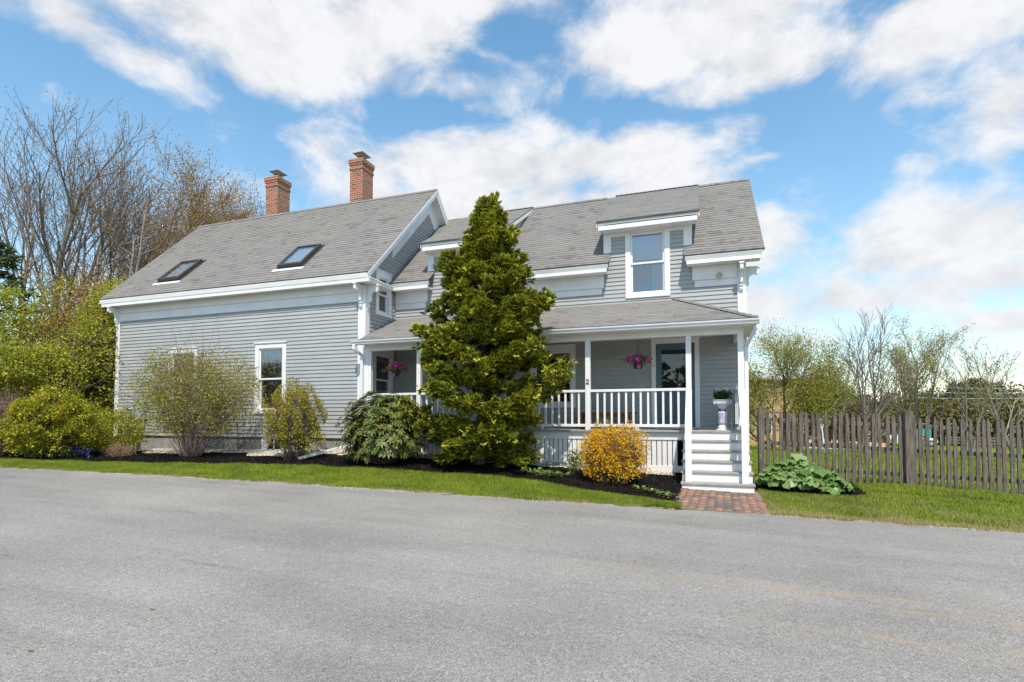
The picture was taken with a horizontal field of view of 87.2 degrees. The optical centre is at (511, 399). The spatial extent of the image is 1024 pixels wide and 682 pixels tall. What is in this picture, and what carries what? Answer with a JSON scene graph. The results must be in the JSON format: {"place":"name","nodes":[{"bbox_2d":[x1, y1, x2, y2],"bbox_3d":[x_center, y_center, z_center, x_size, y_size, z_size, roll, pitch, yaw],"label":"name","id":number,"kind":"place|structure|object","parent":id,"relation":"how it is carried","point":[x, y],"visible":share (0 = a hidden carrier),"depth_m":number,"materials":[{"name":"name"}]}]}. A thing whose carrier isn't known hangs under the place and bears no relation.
{"place":"outdoors","nodes":[
{"label":"outdoors","id":0,"kind":"place"},
{"bbox_2d":[132,448,675,475],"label":"gravel","id":1,"kind":"structure","parent":0,"point":[270,452],"depth_m":13.73,"materials":[{"name":"grey gravel"}]},
{"bbox_2d":[0,468,1023,681],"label":"driveway","id":2,"kind":"structure","parent":0,"point":[239,581],"depth_m":4.47,"materials":[{"name":"grey asphalt"}]},
{"bbox_2d":[18,468,1021,533],"bbox_3d":[-3.037,1.608,9.517,28.139,0.684,0.899,0,-2,14],"label":"grit","id":3,"kind":"object","parent":2,"relation":"on","point":[974,529],"visible":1,"depth_m":8.95,"materials":[{"name":"grey gravel"}]},
{"bbox_2d":[0,0,1023,401],"label":"sky","id":4,"kind":"structure","parent":0,"point":[879,144],"materials":[{"name":"blue"}]},
{"bbox_2d":[7,433,1022,531],"bbox_3d":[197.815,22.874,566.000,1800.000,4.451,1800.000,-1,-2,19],"label":"ground","id":5,"kind":"structure","parent":0,"point":[938,448],"depth_m":43.07,"materials":[{"name":"soil"}]},
{"bbox_2d":[0,235,53,346],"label":"pine tree","id":6,"kind":"object","parent":5,"relation":"on","point":[4,258],"visible":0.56,"depth_m":18.30,"materials":[{"name":"green plant"}]},
{"bbox_2d":[1,250,122,403],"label":"young tree","id":7,"kind":"object","parent":5,"relation":"on","point":[64,320],"visible":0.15,"depth_m":17.97,"materials":[{"name":"yellow-green leaves"},{"name":"twig"},{"name":"brown bark"}]},
{"bbox_2d":[0,264,127,448],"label":"spring tree","id":8,"kind":"object","parent":5,"relation":"on","point":[67,365],"visible":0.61,"depth_m":16.82,"materials":[{"name":"green plant"}]},
{"bbox_2d":[4,248,140,437],"bbox_3d":[-14.169,-1.638,19.218,5.573,6.942,4.411,-1,-2,19],"label":"young tree","id":9,"kind":"object","parent":5,"relation":"on","point":[94,288],"visible":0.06,"depth_m":18.34,"materials":[{"name":"plant"}]},
{"bbox_2d":[0,106,155,400],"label":"bare tree","id":10,"kind":"object","parent":5,"relation":"on","point":[16,229],"visible":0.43,"depth_m":22.11,"materials":[{"name":"grey plant"}]},
{"bbox_2d":[11,210,154,415],"bbox_3d":[-17.637,-3.440,23.338,3.282,10.832,6.164,-1,-2,19],"label":"bare tree","id":11,"kind":"object","parent":5,"relation":"on","point":[89,268],"visible":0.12,"depth_m":22.91,"materials":[{"name":"brown plant"}]},
{"bbox_2d":[0,86,186,427],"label":"bare tree","id":12,"kind":"object","parent":5,"relation":"on","point":[72,212],"visible":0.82,"depth_m":19.72,"materials":[{"name":"grey plant"}]},
{"bbox_2d":[0,122,257,299],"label":"bare tree","id":13,"kind":"object","parent":5,"relation":"on","point":[116,231],"visible":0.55,"depth_m":20.52,"materials":[{"name":"grey plant"}]},
{"bbox_2d":[113,194,147,279],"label":"dead tree","id":14,"kind":"object","parent":5,"relation":"on","point":[133,249],"visible":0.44,"depth_m":19.59,"materials":[{"name":"grey plant"}]},
{"bbox_2d":[109,190,160,442],"bbox_3d":[-13.292,-2.859,18.977,1.352,9.348,1.577,2,-3,-42],"label":"dead tree","id":15,"kind":"object","parent":5,"relation":"on","point":[141,239],"visible":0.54,"depth_m":19.19,"materials":[{"name":"grey plant"}]},
{"bbox_2d":[71,121,265,299],"bbox_3d":[-17.179,-5.526,28.813,10.582,15.558,13.610,2,-3,-37],"label":"budding tree","id":16,"kind":"object","parent":5,"relation":"on","point":[200,199],"visible":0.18,"depth_m":26.30,"materials":[{"name":"brown plant"}]},
{"bbox_2d":[144,182,258,261],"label":"budding tree","id":17,"kind":"object","parent":5,"relation":"on","point":[224,209],"visible":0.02,"depth_m":31.38,"materials":[{"name":"brown plant"}]},
{"bbox_2d":[0,457,682,509],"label":"lawn grass","id":18,"kind":"structure","parent":5,"relation":"on","point":[467,484],"depth_m":10.53,"materials":[{"name":"green plant"}]},
{"bbox_2d":[0,448,859,500],"bbox_3d":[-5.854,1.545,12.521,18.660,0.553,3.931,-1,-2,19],"label":"mulch bed","id":19,"kind":"object","parent":5,"relation":"on","point":[7,453],"visible":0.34,"depth_m":11.41,"materials":[{"name":"brown wood"}]},
{"bbox_2d":[0,378,40,455],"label":"flowering shrub","id":20,"kind":"object","parent":19,"relation":"on","point":[2,417],"visible":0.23,"depth_m":14.14,"materials":[{"name":"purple plant"}]},
{"bbox_2d":[0,376,105,458],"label":"azalea bush","id":21,"kind":"object","parent":19,"relation":"on","point":[56,412],"visible":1,"depth_m":13.38,"materials":[{"name":"green plant"}]},
{"bbox_2d":[62,445,84,456],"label":"bulb flower","id":22,"kind":"object","parent":19,"relation":"on","point":[75,450],"visible":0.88,"depth_m":13.66,"materials":[{"name":"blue plant"}]},
{"bbox_2d":[78,399,154,453],"bbox_3d":[-11.269,0.787,15.136,2.951,1.792,1.826,-1,-2,19],"label":"evergreen bush","id":23,"kind":"object","parent":19,"relation":"on","point":[130,438],"visible":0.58,"depth_m":14.76,"materials":[{"name":"green plant"}]},
{"bbox_2d":[102,440,137,456],"bbox_3d":[-10.279,1.319,14.042,0.927,0.556,0.790,-1,-2,19],"label":"dormant shrub","id":24,"kind":"object","parent":19,"relation":"on","point":[114,451],"visible":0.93,"depth_m":14.01,"materials":[{"name":"brown plant"}]},
{"bbox_2d":[89,311,271,456],"bbox_3d":[-8.277,-0.184,13.812,4.921,3.786,3.647,-1,-2,19],"label":"vase shaped shrub","id":25,"kind":"object","parent":19,"relation":"on","point":[177,400],"visible":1,"depth_m":13.54,"materials":[{"name":"green plant"}]},
{"bbox_2d":[257,373,328,460],"bbox_3d":[-5.222,0.381,12.885,1.897,2.224,1.616,-1,-2,19],"label":"globe bush","id":26,"kind":"object","parent":19,"relation":"on","point":[279,419],"visible":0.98,"depth_m":12.72,"materials":[{"name":"green plant"}]},
{"bbox_2d":[335,390,431,464],"bbox_3d":[-2.808,0.633,12.148,2.308,1.713,1.658,-1,-2,19],"label":"rhododendron","id":27,"kind":"object","parent":19,"relation":"on","point":[385,442],"visible":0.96,"depth_m":11.71,"materials":[{"name":"green plant"}]},
{"bbox_2d":[395,191,579,467],"bbox_3d":[-0.644,-1.480,11.564,4.241,6.042,2.895,-1,-2,19],"label":"cypress tree","id":28,"kind":"object","parent":19,"relation":"on","point":[498,311],"visible":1,"depth_m":11.03,"materials":[{"name":"green plant"}]},
{"bbox_2d":[523,467,572,476],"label":"leafy plant","id":29,"kind":"object","parent":19,"relation":"on","point":[550,473],"visible":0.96,"depth_m":10.81,"materials":[{"name":"green plant"}]},
{"bbox_2d":[562,448,582,474],"bbox_3d":[1.262,1.285,10.908,0.473,0.605,0.423,-1,-2,19],"label":"young perennial","id":30,"kind":"object","parent":19,"relation":"on","point":[571,460],"visible":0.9,"depth_m":10.87,"materials":[{"name":"green plant"}]},
{"bbox_2d":[573,413,655,483],"bbox_3d":[1.977,0.949,10.398,1.630,1.385,1.337,-1,-2,19],"label":"orange bush","id":31,"kind":"object","parent":19,"relation":"on","point":[613,455],"visible":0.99,"depth_m":10.14,"materials":[{"name":"plant"}]},
{"bbox_2d":[632,485,674,496],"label":"hosta plant","id":32,"kind":"object","parent":19,"relation":"on","point":[666,493],"visible":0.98,"depth_m":9.40,"materials":[{"name":"green plant"}]},
{"bbox_2d":[98,151,764,492],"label":"house","id":33,"kind":"structure","parent":5,"relation":"on","point":[331,300],"depth_m":14.21,"materials":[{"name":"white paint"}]},
{"bbox_2d":[167,347,197,412],"bbox_3d":[-9.733,-0.563,16.260,1.180,1.960,0.612,-1,-2,19],"label":"window","id":34,"kind":"structure","parent":33,"relation":"in","point":[191,348],"depth_m":16.10,"materials":[{"name":"white paint"}]},
{"bbox_2d":[253,341,286,413],"bbox_3d":[-6.627,-0.596,15.176,1.120,1.990,0.612,-1,-2,19],"label":"window","id":35,"kind":"structure","parent":33,"relation":"in","point":[270,357],"depth_m":15.09,"materials":[{"name":"white paint"}]},
{"bbox_2d":[261,437,279,449],"bbox_3d":[-6.526,1.286,15.049,0.830,0.480,0.420,-1,-2,19],"label":"cellar window","id":36,"kind":"structure","parent":33,"relation":"in","point":[263,446],"depth_m":14.97,"materials":[{"name":"white paint"}]},
{"bbox_2d":[375,268,392,318],"bbox_3d":[-3.780,-2.902,14.898,0.612,1.240,0.790,-1,-2,19],"label":"window","id":37,"kind":"structure","parent":33,"relation":"in","point":[383,305],"depth_m":15.02,"materials":[{"name":"white paint"}]},
{"bbox_2d":[373,351,394,403],"bbox_3d":[-3.772,-0.557,14.840,0.612,1.650,1.000,-1,-2,19],"label":"window","id":38,"kind":"structure","parent":33,"relation":"in","point":[383,381],"depth_m":15.11,"materials":[{"name":"white paint"}]},
{"bbox_2d":[382,351,412,375],"bbox_3d":[-2.948,-0.914,13.808,0.798,0.654,0.667,0,-2,-13],"label":"flower basket","id":39,"kind":"object","parent":33,"relation":"hanging from","point":[396,369],"visible":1,"depth_m":13.70,"materials":[{"name":"purple plant"}]},
{"bbox_2d":[530,344,575,407],"bbox_3d":[1.125,-0.586,14.025,1.235,1.610,0.612,-1,-2,19],"label":"window","id":40,"kind":"structure","parent":33,"relation":"in","point":[562,349],"depth_m":13.77,"materials":[{"name":"white paint"}]},
{"bbox_2d":[573,412,637,428],"bbox_3d":[2.234,0.504,12.940,1.520,0.405,0.365,-1,-2,19],"label":"wooden bench","id":41,"kind":"object","parent":33,"relation":"on","point":[582,417],"visible":0.69,"depth_m":12.85,"materials":[{"name":"grey wood"}]},
{"bbox_2d":[621,340,657,368],"bbox_3d":[2.838,-0.999,11.925,0.827,0.656,0.680,-1,-2,19],"label":"flower basket","id":42,"kind":"object","parent":33,"relation":"hanging from","point":[637,361],"visible":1,"depth_m":11.84,"materials":[{"name":"purple plant"}]},
{"bbox_2d":[625,227,669,298],"bbox_3d":[3.384,-3.331,13.341,1.055,1.710,0.594,-1,-2,19],"label":"window","id":43,"kind":"structure","parent":33,"relation":"in","point":[647,256],"depth_m":13.19,"materials":[{"name":"white paint"}]},
{"bbox_2d":[656,342,694,427],"bbox_3d":[3.960,-0.334,13.006,0.885,2.005,0.548,-1,-2,19],"label":"door","id":44,"kind":"structure","parent":33,"relation":"in","point":[671,362],"depth_m":12.90,"materials":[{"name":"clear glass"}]},
{"bbox_2d":[657,428,698,429],"bbox_3d":[3.801,0.675,12.294,0.900,0.015,0.550,-1,-2,19],"label":"door mat","id":45,"kind":"object","parent":33,"relation":"on","point":[673,429],"depth_m":12.10,"materials":[{"name":"black rubber"}]},
{"bbox_2d":[712,399,731,429],"bbox_3d":[4.539,0.333,11.598,0.390,0.655,0.320,-1,-2,19],"label":"plant pedestal","id":46,"kind":"object","parent":33,"relation":"on","point":[722,413],"visible":0.96,"depth_m":11.52,"materials":[{"name":"white ceramic"}]},
{"bbox_2d":[711,386,732,399],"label":"potted plant","id":47,"kind":"object","parent":46,"relation":"on","point":[722,394],"visible":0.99,"depth_m":11.55,"materials":[{"name":"green plant"}]},
{"bbox_2d":[668,488,773,514],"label":"brick path","id":48,"kind":"structure","parent":5,"relation":"on","point":[755,498],"depth_m":8.87,"materials":[{"name":"red brick"}]},
{"bbox_2d":[749,371,808,448],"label":"tan building","id":49,"kind":"structure","parent":5,"relation":"on","point":[775,409],"depth_m":39.72,"materials":[{"name":"metal"}]},
{"bbox_2d":[755,419,771,433],"bbox_3d":[18.691,1.972,39.923,1.200,1.200,0.095,-1,-2,19],"label":"window","id":50,"kind":"structure","parent":49,"relation":"in","point":[756,419],"depth_m":39.73,"materials":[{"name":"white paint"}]},
{"bbox_2d":[790,422,798,446],"bbox_3d":[20.391,2.401,39.317,1.000,2.100,0.090,-1,-2,19],"label":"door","id":51,"kind":"structure","parent":49,"relation":"in","point":[797,431],"depth_m":39.16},
{"bbox_2d":[777,385,1014,398],"bbox_3d":[31.724,-0.701,38.909,28.833,1.314,0.029,0,-2,2],"label":"overhead wire","id":52,"kind":"object","parent":49,"relation":"attached to","point":[945,398],"visible":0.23,"depth_m":38.84,"materials":[{"name":"metal"}]},
{"bbox_2d":[748,313,867,452],"bbox_3d":[13.607,-0.746,28.523,8.733,7.453,6.923,0,-2,-14],"label":"willow tree","id":53,"kind":"object","parent":5,"relation":"on","point":[821,394],"visible":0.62,"depth_m":27.29,"materials":[{"name":"green plant"}]},
{"bbox_2d":[753,480,867,495],"bbox_3d":[5.400,1.631,9.863,1.800,0.147,1.220,-1,-2,19],"label":"mulch bed","id":54,"kind":"object","parent":5,"relation":"on","point":[858,490],"visible":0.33,"depth_m":9.61,"materials":[{"name":"black soil"}]},
{"bbox_2d":[754,453,854,495],"bbox_3d":[5.268,1.335,9.769,1.619,0.729,0.977,-1,-2,19],"label":"rhubarb plant","id":55,"kind":"object","parent":54,"relation":"on","point":[799,472],"visible":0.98,"depth_m":9.56,"materials":[{"name":"green plant"}]},
{"bbox_2d":[792,341,871,452],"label":"birch tree","id":56,"kind":"object","parent":5,"relation":"on","point":[832,403],"visible":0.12,"depth_m":31.08,"materials":[{"name":"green plant"}]},
{"bbox_2d":[811,333,893,451],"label":"bare tree","id":57,"kind":"object","parent":5,"relation":"on","point":[843,406],"visible":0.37,"depth_m":35.73,"materials":[{"name":"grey plant"}]},
{"bbox_2d":[836,338,895,454],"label":"bare tree","id":58,"kind":"object","parent":5,"relation":"on","point":[864,398],"visible":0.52,"depth_m":30.03,"materials":[{"name":"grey plant"}]},
{"bbox_2d":[757,407,1023,494],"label":"picket fence","id":59,"kind":"object","parent":5,"relation":"on","point":[907,449],"visible":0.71,"depth_m":10.21,"materials":[{"name":"wood"}]},
{"bbox_2d":[758,477,1023,533],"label":"lawn grass","id":60,"kind":"structure","parent":5,"relation":"on","point":[875,505],"depth_m":8.51,"materials":[{"name":"green plant"}]},
{"bbox_2d":[868,423,924,441],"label":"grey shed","id":61,"kind":"structure","parent":5,"relation":"on","point":[883,436],"depth_m":63.95,"materials":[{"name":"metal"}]},
{"bbox_2d":[881,427,896,440],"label":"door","id":62,"kind":"structure","parent":61,"relation":"in","point":[883,436],"depth_m":63.91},
{"bbox_2d":[828,304,970,456],"bbox_3d":[17.458,-0.841,25.073,4.248,7.776,4.663,0,-2,0],"label":"bare tree","id":63,"kind":"object","parent":5,"relation":"on","point":[875,404],"visible":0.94,"depth_m":25.51,"materials":[{"name":"grey plant"}]},
{"bbox_2d":[872,348,937,440],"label":"budding tree","id":64,"kind":"object","parent":5,"relation":"on","point":[903,398],"visible":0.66,"depth_m":31.55,"materials":[{"name":"green plant"}]},
{"bbox_2d":[890,435,937,446],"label":"parked car","id":65,"kind":"object","parent":5,"relation":"on","point":[931,442],"visible":0.2,"depth_m":55.28,"materials":[{"name":"white paint"}]},
{"bbox_2d":[806,381,1023,447],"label":"woodland","id":66,"kind":"object","parent":5,"relation":"on","point":[939,407],"visible":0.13,"depth_m":61.62,"materials":[{"name":"green plant"}]},
{"bbox_2d":[864,311,1001,453],"bbox_3d":[24.946,-1.004,32.311,5.514,9.274,6.298,1,-2,-31],"label":"budding tree","id":67,"kind":"object","parent":5,"relation":"on","point":[929,360],"visible":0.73,"depth_m":32.28,"materials":[{"name":"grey plant"}]},
{"bbox_2d":[939,381,991,407],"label":"pine tree","id":68,"kind":"object","parent":5,"relation":"on","point":[959,388],"visible":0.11,"depth_m":67.76,"materials":[{"name":"green plant"}]},
{"bbox_2d":[931,343,1023,455],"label":"bare tree","id":69,"kind":"object","parent":5,"relation":"on","point":[962,409],"visible":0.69,"depth_m":31.97,"materials":[{"name":"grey plant"}]},
{"bbox_2d":[948,377,1013,412],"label":"pine tree","id":70,"kind":"object","parent":5,"relation":"on","point":[975,381],"visible":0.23,"depth_m":64.67,"materials":[{"name":"green plant"}]},
{"bbox_2d":[945,436,1022,447],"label":"rail fence","id":71,"kind":"object","parent":5,"relation":"on","point":[994,442],"visible":0.25,"depth_m":55.98,"materials":[{"name":"grey wood"}]},
{"bbox_2d":[950,336,1022,459],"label":"budding tree","id":72,"kind":"object","parent":5,"relation":"on","point":[995,415],"visible":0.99,"depth_m":26.73,"materials":[{"name":"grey plant"}]},
{"bbox_2d":[977,381,1017,411],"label":"pine tree","id":73,"kind":"object","parent":5,"relation":"on","point":[997,390],"visible":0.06,"depth_m":66.30,"materials":[{"name":"green plant"}]},
{"bbox_2d":[992,368,1023,452],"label":"bare tree","id":74,"kind":"object","parent":5,"relation":"on","point":[1010,405],"visible":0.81,"depth_m":30.98,"materials":[{"name":"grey plant"}]},
{"bbox_2d":[809,439,885,446],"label":"sand lot","id":75,"kind":"structure","parent":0,"point":[870,443],"depth_m":59.61,"materials":[{"name":"beige sand"}]},
{"bbox_2d":[815,426,821,442],"bbox_3d":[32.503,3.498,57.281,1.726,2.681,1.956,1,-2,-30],"label":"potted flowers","id":76,"kind":"object","parent":75,"relation":"on","point":[816,437],"visible":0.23,"depth_m":57.14,"materials":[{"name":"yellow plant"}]},
{"bbox_2d":[822,398,872,444],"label":"round bush","id":77,"kind":"object","parent":75,"relation":"on","point":[852,410],"visible":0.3,"depth_m":55.23,"materials":[{"name":"green plant"}]},
{"bbox_2d":[749,444,1023,494],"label":"field grass","id":78,"kind":"structure","parent":0,"point":[754,457],"depth_m":19.28,"materials":[{"name":"green plant"}]}
]}

